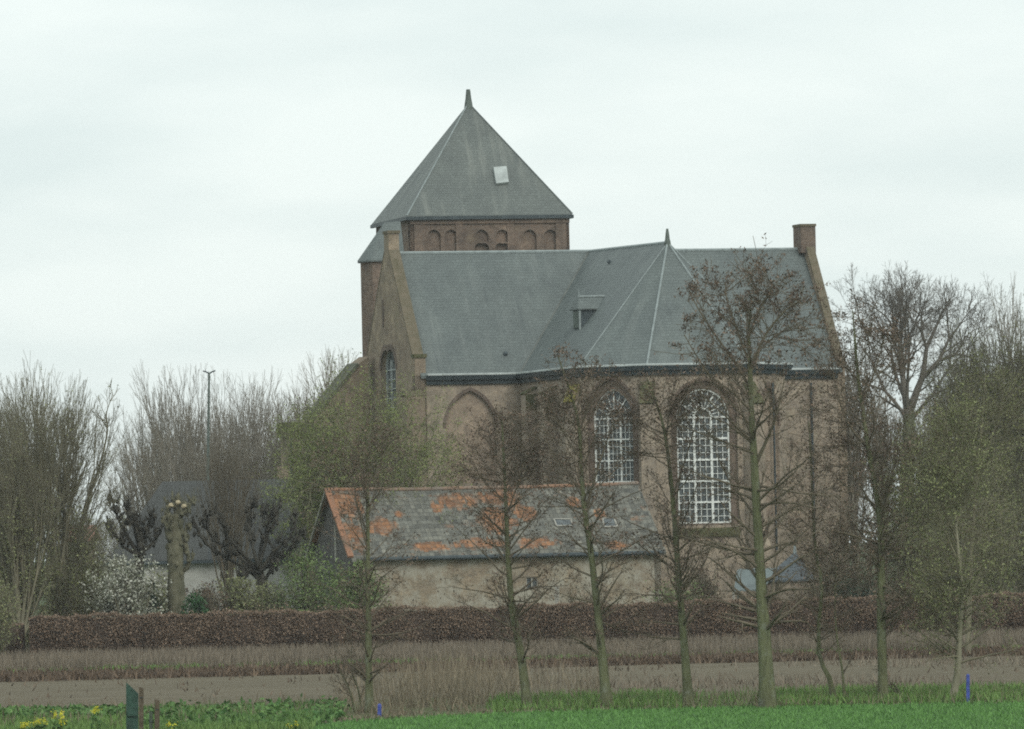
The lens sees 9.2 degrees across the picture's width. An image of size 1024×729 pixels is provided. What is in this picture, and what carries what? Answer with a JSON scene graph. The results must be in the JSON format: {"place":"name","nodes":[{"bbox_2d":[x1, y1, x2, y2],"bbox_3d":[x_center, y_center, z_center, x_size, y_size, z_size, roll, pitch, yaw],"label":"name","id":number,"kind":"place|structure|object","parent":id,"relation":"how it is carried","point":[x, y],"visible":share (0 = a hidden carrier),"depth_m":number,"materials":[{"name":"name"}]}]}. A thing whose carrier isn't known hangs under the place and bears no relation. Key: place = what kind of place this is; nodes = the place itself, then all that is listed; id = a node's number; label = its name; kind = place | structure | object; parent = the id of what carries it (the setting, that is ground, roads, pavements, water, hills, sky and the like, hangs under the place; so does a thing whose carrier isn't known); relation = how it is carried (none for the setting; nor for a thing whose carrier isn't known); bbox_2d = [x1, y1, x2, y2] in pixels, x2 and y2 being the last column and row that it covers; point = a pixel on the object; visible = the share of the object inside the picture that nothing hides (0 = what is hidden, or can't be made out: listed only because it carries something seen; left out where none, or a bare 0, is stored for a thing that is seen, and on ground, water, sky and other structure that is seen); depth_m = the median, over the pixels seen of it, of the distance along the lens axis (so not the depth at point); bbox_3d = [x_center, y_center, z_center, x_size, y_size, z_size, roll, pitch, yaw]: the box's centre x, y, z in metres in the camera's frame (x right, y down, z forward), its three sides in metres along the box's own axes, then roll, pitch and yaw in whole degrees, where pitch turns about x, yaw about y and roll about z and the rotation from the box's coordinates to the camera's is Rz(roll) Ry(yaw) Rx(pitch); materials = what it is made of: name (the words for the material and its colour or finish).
{"place":"outdoors","nodes":[
{"label":"outdoors","id":0,"kind":"place"},
{"bbox_2d":[106,466,307,614],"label":"house","id":1,"kind":"structure","parent":0,"point":[202,568],"depth_m":336.59,"materials":[{"name":"white paint"}]},
{"bbox_2d":[2,543,1012,645],"bbox_3d":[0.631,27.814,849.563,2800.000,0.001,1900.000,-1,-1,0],"label":"ground","id":2,"kind":"structure","parent":0,"point":[850,564],"depth_m":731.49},
{"bbox_2d":[0,537,55,643],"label":"thicket","id":3,"kind":"object","parent":2,"relation":"on","point":[27,633],"visible":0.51,"depth_m":295.72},
{"bbox_2d":[0,407,69,634],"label":"willow tree","id":4,"kind":"object","parent":2,"relation":"on","point":[15,526],"visible":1,"depth_m":293.29,"materials":[{"name":"plant"}]},
{"bbox_2d":[0,375,69,590],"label":"willow tree","id":5,"kind":"object","parent":2,"relation":"on","point":[3,440],"visible":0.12,"depth_m":299.27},
{"bbox_2d":[0,350,125,652],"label":"willow tree","id":6,"kind":"object","parent":2,"relation":"on","point":[27,646],"visible":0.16,"depth_m":302.60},
{"bbox_2d":[32,535,103,618],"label":"thicket","id":7,"kind":"object","parent":2,"relation":"on","point":[68,602],"visible":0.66,"depth_m":296.30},
{"bbox_2d":[0,358,138,612],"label":"willow tree","id":8,"kind":"object","parent":2,"relation":"on","point":[69,512],"visible":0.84,"depth_m":297.34,"materials":[{"name":"plant"}]},
{"bbox_2d":[42,506,109,614],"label":"thicket","id":9,"kind":"object","parent":2,"relation":"on","point":[79,565],"visible":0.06,"depth_m":303.72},
{"bbox_2d":[62,503,113,587],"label":"bare tree","id":10,"kind":"object","parent":2,"relation":"on","point":[100,546],"visible":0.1,"depth_m":419.83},
{"bbox_2d":[69,540,120,617],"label":"thicket","id":11,"kind":"object","parent":2,"relation":"on","point":[90,581],"visible":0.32,"depth_m":299.39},
{"bbox_2d":[73,379,123,599],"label":"willow tree","id":12,"kind":"object","parent":2,"relation":"on","point":[102,420],"visible":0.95,"depth_m":298.98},
{"bbox_2d":[96,514,131,581],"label":"bare tree","id":13,"kind":"object","parent":2,"relation":"on","point":[110,543],"visible":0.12,"depth_m":417.48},
{"bbox_2d":[78,546,171,617],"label":"blossom shrub","id":14,"kind":"object","parent":2,"relation":"on","point":[127,589],"visible":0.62,"depth_m":295.06,"materials":[{"name":"plant"}]},
{"bbox_2d":[102,488,164,611],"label":"pollard tree","id":15,"kind":"object","parent":2,"relation":"on","point":[140,535],"visible":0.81,"depth_m":305.75,"materials":[{"name":"brown plant"}]},
{"bbox_2d":[89,411,199,554],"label":"bare tree","id":16,"kind":"object","parent":2,"relation":"on","point":[134,490],"visible":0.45,"depth_m":397.17,"materials":[{"name":"plant"}]},
{"bbox_2d":[134,567,167,613],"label":"thicket","id":17,"kind":"object","parent":2,"relation":"on","point":[163,581],"visible":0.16,"depth_m":302.55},
{"bbox_2d":[137,575,164,614],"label":"conifer","id":18,"kind":"object","parent":2,"relation":"on","point":[152,597],"visible":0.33,"depth_m":295.80,"materials":[{"name":"green plant"}]},
{"bbox_2d":[107,384,214,549],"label":"bare tree","id":19,"kind":"object","parent":2,"relation":"on","point":[142,437],"visible":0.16,"depth_m":406.75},
{"bbox_2d":[159,485,199,613],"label":"pollard tree","id":20,"kind":"object","parent":2,"relation":"on","point":[176,532],"visible":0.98,"depth_m":296.59,"materials":[{"name":"brown plant"}]},
{"bbox_2d":[128,358,253,496],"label":"bare tree","id":21,"kind":"object","parent":2,"relation":"on","point":[189,423],"visible":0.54,"depth_m":401.96,"materials":[{"name":"plant"}]},
{"bbox_2d":[179,589,208,614],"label":"evergreen bush","id":22,"kind":"object","parent":2,"relation":"on","point":[196,605],"visible":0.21,"depth_m":295.76,"materials":[{"name":"green plant"}]},
{"bbox_2d":[144,411,251,492],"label":"bare tree","id":23,"kind":"object","parent":2,"relation":"on","point":[188,461],"visible":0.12,"depth_m":395.83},
{"bbox_2d":[203,370,214,480],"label":"light mast","id":24,"kind":"object","parent":2,"relation":"on","point":[208,430],"visible":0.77,"depth_m":345.00,"materials":[{"name":"grey metal"}]},
{"bbox_2d":[185,577,234,614],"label":"thicket","id":25,"kind":"object","parent":2,"relation":"on","point":[211,601],"visible":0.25,"depth_m":300.45,"materials":[{"name":"plant"}]},
{"bbox_2d":[166,368,282,471],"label":"bare tree","id":26,"kind":"object","parent":2,"relation":"on","point":[239,407],"visible":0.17,"depth_m":411.70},
{"bbox_2d":[190,431,268,614],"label":"bare tree","id":27,"kind":"object","parent":2,"relation":"on","point":[223,493],"visible":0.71,"depth_m":309.76,"materials":[{"name":"plant"}]},
{"bbox_2d":[196,568,265,614],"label":"thicket","id":28,"kind":"object","parent":2,"relation":"on","point":[233,590],"visible":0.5,"depth_m":301.60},
{"bbox_2d":[195,405,280,480],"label":"bare tree","id":29,"kind":"object","parent":2,"relation":"on","point":[244,452],"visible":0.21,"depth_m":397.14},
{"bbox_2d":[185,489,311,593],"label":"pollard tree","id":30,"kind":"object","parent":2,"relation":"on","point":[256,570],"visible":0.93,"depth_m":304.67,"materials":[{"name":"brown plant"}]},
{"bbox_2d":[200,365,300,478],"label":"bare tree","id":31,"kind":"object","parent":2,"relation":"on","point":[249,421],"visible":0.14,"depth_m":407.25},
{"bbox_2d":[222,576,287,614],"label":"leafy bush","id":32,"kind":"object","parent":2,"relation":"on","point":[250,604],"visible":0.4,"depth_m":300.58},
{"bbox_2d":[234,403,311,479],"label":"bare tree","id":33,"kind":"object","parent":2,"relation":"on","point":[258,451],"visible":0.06,"depth_m":398.50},
{"bbox_2d":[249,580,297,613],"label":"thicket","id":34,"kind":"object","parent":2,"relation":"on","point":[268,585],"visible":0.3,"depth_m":301.49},
{"bbox_2d":[221,358,352,479],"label":"bare tree","id":35,"kind":"object","parent":2,"relation":"on","point":[291,413],"visible":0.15,"depth_m":404.43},
{"bbox_2d":[264,394,351,567],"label":"budding tree","id":36,"kind":"object","parent":2,"relation":"on","point":[301,451],"visible":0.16,"depth_m":333.06,"materials":[{"name":"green plant"}]},
{"bbox_2d":[259,346,357,459],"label":"bare tree","id":37,"kind":"object","parent":2,"relation":"on","point":[327,368],"visible":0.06,"depth_m":410.80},
{"bbox_2d":[258,538,359,613],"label":"leafy bush","id":38,"kind":"object","parent":2,"relation":"on","point":[309,598],"visible":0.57,"depth_m":299.49,"materials":[{"name":"green plant"}]},
{"bbox_2d":[247,346,472,590],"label":"tree","id":39,"kind":"object","parent":2,"relation":"on","point":[304,475],"visible":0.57,"depth_m":325.73,"materials":[{"name":"green plant"}]},
{"bbox_2d":[327,551,396,609],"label":"leafy bush","id":40,"kind":"object","parent":2,"relation":"on","point":[352,594],"visible":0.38,"depth_m":301.70,"materials":[{"name":"green plant"}]},
{"bbox_2d":[305,481,665,610],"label":"barn","id":41,"kind":"structure","parent":2,"relation":"on","point":[429,528],"depth_m":321.12,"materials":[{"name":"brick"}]},
{"bbox_2d":[277,89,849,603],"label":"church","id":42,"kind":"structure","parent":2,"relation":"on","point":[483,285],"depth_m":349.25,"materials":[{"name":"brick"}]},
{"bbox_2d":[560,586,613,606],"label":"leafy bush","id":43,"kind":"object","parent":2,"relation":"on","point":[590,598],"visible":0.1,"depth_m":299.64,"materials":[{"name":"green plant"}]},
{"bbox_2d":[642,578,714,604],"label":"leafy bush","id":44,"kind":"object","parent":2,"relation":"on","point":[673,595],"visible":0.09,"depth_m":299.46,"materials":[{"name":"green plant"}]},
{"bbox_2d":[675,560,736,603],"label":"thicket","id":45,"kind":"object","parent":2,"relation":"on","point":[707,586],"visible":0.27,"depth_m":305.70,"materials":[{"name":"plant"}]},
{"bbox_2d":[732,568,775,599],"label":"lean to","id":46,"kind":"object","parent":2,"relation":"on","point":[748,579],"visible":0.37,"depth_m":307.65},
{"bbox_2d":[767,546,815,602],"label":"shed","id":47,"kind":"structure","parent":2,"relation":"on","point":[785,563],"depth_m":307.97,"materials":[{"name":"brick"}]},
{"bbox_2d":[789,532,856,600],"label":"thicket","id":48,"kind":"object","parent":2,"relation":"on","point":[832,586],"visible":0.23,"depth_m":303.54,"materials":[{"name":"plant"}]},
{"bbox_2d":[834,573,874,600],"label":"evergreen bush","id":49,"kind":"object","parent":2,"relation":"on","point":[863,593],"visible":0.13,"depth_m":297.75,"materials":[{"name":"green plant"}]},
{"bbox_2d":[806,490,909,598],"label":"thicket","id":50,"kind":"object","parent":2,"relation":"on","point":[870,573],"visible":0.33,"depth_m":305.41,"materials":[{"name":"plant"}]},
{"bbox_2d":[833,304,898,596],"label":"bare tree","id":51,"kind":"object","parent":2,"relation":"on","point":[857,488],"visible":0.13,"depth_m":371.50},
{"bbox_2d":[854,344,902,593],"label":"bare tree","id":52,"kind":"object","parent":2,"relation":"on","point":[897,416],"visible":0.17,"depth_m":397.84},
{"bbox_2d":[869,448,938,599],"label":"budding tree","id":53,"kind":"object","parent":2,"relation":"on","point":[885,513],"visible":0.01,"depth_m":329.90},
{"bbox_2d":[860,488,960,596],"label":"thicket","id":54,"kind":"object","parent":2,"relation":"on","point":[902,560],"visible":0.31,"depth_m":307.75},
{"bbox_2d":[828,260,1023,596],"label":"beech tree","id":55,"kind":"object","parent":2,"relation":"on","point":[904,387],"visible":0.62,"depth_m":377.98,"materials":[{"name":"brown plant"}]},
{"bbox_2d":[911,370,950,462],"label":"bare tree","id":56,"kind":"object","parent":2,"relation":"on","point":[924,413],"visible":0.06,"depth_m":404.84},
{"bbox_2d":[893,507,976,596],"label":"thicket","id":57,"kind":"object","parent":2,"relation":"on","point":[948,578],"visible":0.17,"depth_m":301.52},
{"bbox_2d":[853,322,1021,592],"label":"budding tree","id":58,"kind":"object","parent":2,"relation":"on","point":[935,385],"visible":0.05,"depth_m":346.80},
{"bbox_2d":[875,391,1011,596],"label":"budding tree","id":59,"kind":"object","parent":2,"relation":"on","point":[925,479],"visible":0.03,"depth_m":321.66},
{"bbox_2d":[915,311,994,457],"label":"bare tree","id":60,"kind":"object","parent":2,"relation":"on","point":[954,357],"visible":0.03,"depth_m":391.73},
{"bbox_2d":[897,286,1023,590],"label":"budding tree","id":61,"kind":"object","parent":2,"relation":"on","point":[986,367],"visible":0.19,"depth_m":334.05,"materials":[{"name":"plant"}]},
{"bbox_2d":[920,430,1023,596],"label":"budding tree","id":62,"kind":"object","parent":2,"relation":"on","point":[1016,486],"visible":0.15,"depth_m":310.88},
{"bbox_2d":[949,478,1023,597],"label":"thicket","id":63,"kind":"object","parent":2,"relation":"on","point":[1001,555],"visible":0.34,"depth_m":299.43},
{"bbox_2d":[950,272,1023,592],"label":"bare tree","id":64,"kind":"object","parent":2,"relation":"on","point":[1007,326],"visible":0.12,"depth_m":387.82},
{"bbox_2d":[953,295,1023,527],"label":"budding tree","id":65,"kind":"object","parent":2,"relation":"on","point":[1021,357],"visible":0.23,"depth_m":336.70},
{"bbox_2d":[981,474,1023,593],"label":"thicket","id":66,"kind":"object","parent":2,"relation":"on","point":[1020,577],"visible":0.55,"depth_m":302.89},
{"bbox_2d":[0,650,1023,708],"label":"ploughed field","id":67,"kind":"structure","parent":0,"point":[166,687],"depth_m":236.36,"materials":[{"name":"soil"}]},
{"bbox_2d":[331,646,612,711],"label":"reeds","id":68,"kind":"object","parent":67,"relation":"on","point":[412,680],"visible":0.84,"depth_m":217.13,"materials":[{"name":"plant"}]},
{"bbox_2d":[0,644,1023,681],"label":"dead weeds","id":69,"kind":"object","parent":67,"relation":"on","point":[108,673],"visible":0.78,"depth_m":258.96,"materials":[{"name":"plant"}]},
{"bbox_2d":[1,652,1023,702],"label":"dead weeds","id":70,"kind":"object","parent":67,"relation":"on","point":[183,684],"visible":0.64,"depth_m":238.83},
{"bbox_2d":[880,350,1023,655],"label":"hedgerow tree","id":71,"kind":"object","parent":67,"relation":"on","point":[999,413],"visible":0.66,"depth_m":260.93,"materials":[{"name":"plant"}]},
{"bbox_2d":[0,0,1023,561],"label":"sky","id":72,"kind":"structure","parent":0,"point":[183,183],"materials":[{"name":"white"}]},
{"bbox_2d":[309,691,958,719],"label":"grass verge","id":73,"kind":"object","parent":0,"point":[429,710],"depth_m":200.35,"materials":[{"name":"plant"}]},
{"bbox_2d":[34,716,48,728],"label":"rapeseed plant","id":74,"kind":"object","parent":73,"relation":"on","point":[41,727],"visible":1,"depth_m":180.21,"materials":[{"name":"yellow plant"}]},
{"bbox_2d":[51,710,66,728],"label":"rapeseed plant","id":75,"kind":"object","parent":73,"relation":"on","point":[55,723],"visible":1,"depth_m":180.26,"materials":[{"name":"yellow plant"}]},
{"bbox_2d":[54,716,69,728],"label":"rapeseed plant","id":76,"kind":"object","parent":73,"relation":"on","point":[66,725],"visible":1,"depth_m":180.23,"materials":[{"name":"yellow plant"}]},
{"bbox_2d":[0,702,125,718],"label":"verge weeds","id":77,"kind":"object","parent":73,"relation":"on","point":[71,708],"visible":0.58,"depth_m":196.94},
{"bbox_2d":[89,706,106,728],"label":"rapeseed plant","id":78,"kind":"object","parent":73,"relation":"on","point":[95,717],"visible":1,"depth_m":180.27,"materials":[{"name":"green plant"}]},
{"bbox_2d":[126,683,137,728],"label":"garden board","id":79,"kind":"object","parent":73,"relation":"on","point":[131,708],"visible":1,"depth_m":177.82,"materials":[{"name":"green wood"}]},
{"bbox_2d":[139,687,143,728],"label":"fence post","id":80,"kind":"object","parent":73,"relation":"on","point":[141,707],"visible":1,"depth_m":179.82,"materials":[{"name":"brown wood"}]},
{"bbox_2d":[149,711,152,728],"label":"fence post","id":81,"kind":"object","parent":73,"relation":"on","point":[150,720],"visible":1,"depth_m":179.81,"materials":[{"name":"paint"}]},
{"bbox_2d":[155,699,159,728],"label":"fence post","id":82,"kind":"object","parent":73,"relation":"on","point":[157,713],"visible":1,"depth_m":179.81,"materials":[{"name":"brown wood"}]},
{"bbox_2d":[0,699,315,728],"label":"verge grass","id":83,"kind":"structure","parent":73,"relation":"on","point":[82,723],"depth_m":185.41,"materials":[{"name":"plant"}]},
{"bbox_2d":[0,687,489,726],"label":"dead weeds","id":84,"kind":"object","parent":73,"relation":"on","point":[440,707],"visible":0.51,"depth_m":198.71,"materials":[{"name":"plant"}]},
{"bbox_2d":[138,693,352,727],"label":"verge weeds","id":85,"kind":"object","parent":73,"relation":"on","point":[321,714],"visible":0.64,"depth_m":190.95,"materials":[{"name":"plant"}]},
{"bbox_2d":[324,634,361,711],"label":"sapling","id":86,"kind":"object","parent":73,"relation":"on","point":[345,682],"visible":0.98,"depth_m":199.18,"materials":[{"name":"plant"}]},
{"bbox_2d":[324,622,364,710],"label":"sapling","id":87,"kind":"object","parent":73,"relation":"on","point":[352,676],"visible":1,"depth_m":198.55,"materials":[{"name":"plant"}]},
{"bbox_2d":[300,387,432,712],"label":"alder tree","id":88,"kind":"object","parent":73,"relation":"on","point":[367,678],"visible":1,"depth_m":197.66,"materials":[{"name":"brown plant"}]},
{"bbox_2d":[434,400,581,705],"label":"alder tree","id":89,"kind":"object","parent":73,"relation":"on","point":[515,626],"visible":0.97,"depth_m":197.43,"materials":[{"name":"brown plant"}]},
{"bbox_2d":[502,342,665,707],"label":"alder tree","id":90,"kind":"object","parent":73,"relation":"on","point":[605,685],"visible":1,"depth_m":196.05,"materials":[{"name":"brown plant"}]},
{"bbox_2d":[577,358,748,706],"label":"alder tree","id":91,"kind":"object","parent":73,"relation":"on","point":[679,583],"visible":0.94,"depth_m":196.14,"materials":[{"name":"brown plant"}]},
{"bbox_2d":[322,697,1023,722],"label":"dry stems","id":92,"kind":"object","parent":73,"relation":"on","point":[364,717],"visible":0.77,"depth_m":194.27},
{"bbox_2d":[505,679,1023,708],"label":"dry stems","id":93,"kind":"object","parent":73,"relation":"on","point":[735,694],"visible":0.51,"depth_m":198.27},
{"bbox_2d":[763,412,876,697],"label":"alder tree","id":94,"kind":"object","parent":73,"relation":"on","point":[815,554],"visible":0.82,"depth_m":197.76,"materials":[{"name":"brown plant"}]},
{"bbox_2d":[808,550,856,696],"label":"sapling","id":95,"kind":"object","parent":73,"relation":"on","point":[840,657],"visible":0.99,"depth_m":196.94,"materials":[{"name":"plant"}]},
{"bbox_2d":[775,286,976,700],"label":"alder tree","id":96,"kind":"object","parent":73,"relation":"on","point":[881,554],"visible":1,"depth_m":196.04,"materials":[{"name":"brown plant"}]},
{"bbox_2d":[866,666,901,696],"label":"sapling","id":97,"kind":"object","parent":73,"relation":"on","point":[895,686],"visible":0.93,"depth_m":197.11,"materials":[{"name":"plant"}]},
{"bbox_2d":[861,377,1023,699],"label":"young birch","id":98,"kind":"object","parent":73,"relation":"on","point":[940,604],"visible":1,"depth_m":195.68,"materials":[{"name":"green plant"}]},
{"bbox_2d":[308,699,1023,728],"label":"crop field","id":99,"kind":"structure","parent":0,"point":[501,716],"depth_m":183.72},
{"bbox_2d":[653,232,852,708],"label":"alder tree","id":100,"kind":"object","parent":99,"relation":"on","point":[767,688],"visible":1,"depth_m":193.18,"materials":[{"name":"brown plant"}]},
{"bbox_2d":[966,674,969,701],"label":"marker post","id":101,"kind":"object","parent":99,"relation":"on","point":[968,686],"visible":0.96,"depth_m":193.94,"materials":[{"name":"blue paint"}]},
{"bbox_2d":[485,679,1023,711],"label":"bank grass","id":102,"kind":"structure","parent":0,"point":[499,703],"depth_m":197.64,"materials":[{"name":"plant"}]},
{"label":"rough grass","id":103,"kind":"structure","parent":0,"visible":0},
{"bbox_2d":[1,622,24,654],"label":"beech hedge","id":104,"kind":"object","parent":103,"relation":"on","point":[16,645],"visible":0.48,"depth_m":290.71,"materials":[{"name":"brown plant"}]},
{"bbox_2d":[0,581,31,654],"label":"thicket","id":105,"kind":"object","parent":103,"relation":"on","point":[4,613],"visible":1,"depth_m":284.67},
{"bbox_2d":[0,643,1021,672],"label":"grass margin","id":106,"kind":"object","parent":103,"relation":"on","point":[401,660],"depth_m":269.28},
{"bbox_2d":[0,625,1023,672],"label":"dry grass","id":107,"kind":"structure","parent":103,"relation":"on","point":[26,660],"depth_m":274.01,"materials":[{"name":"plant"}]},
{"bbox_2d":[19,579,1023,654],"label":"beech hedge","id":108,"kind":"object","parent":103,"relation":"on","point":[158,630],"visible":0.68,"depth_m":289.91,"materials":[{"name":"brown plant"}]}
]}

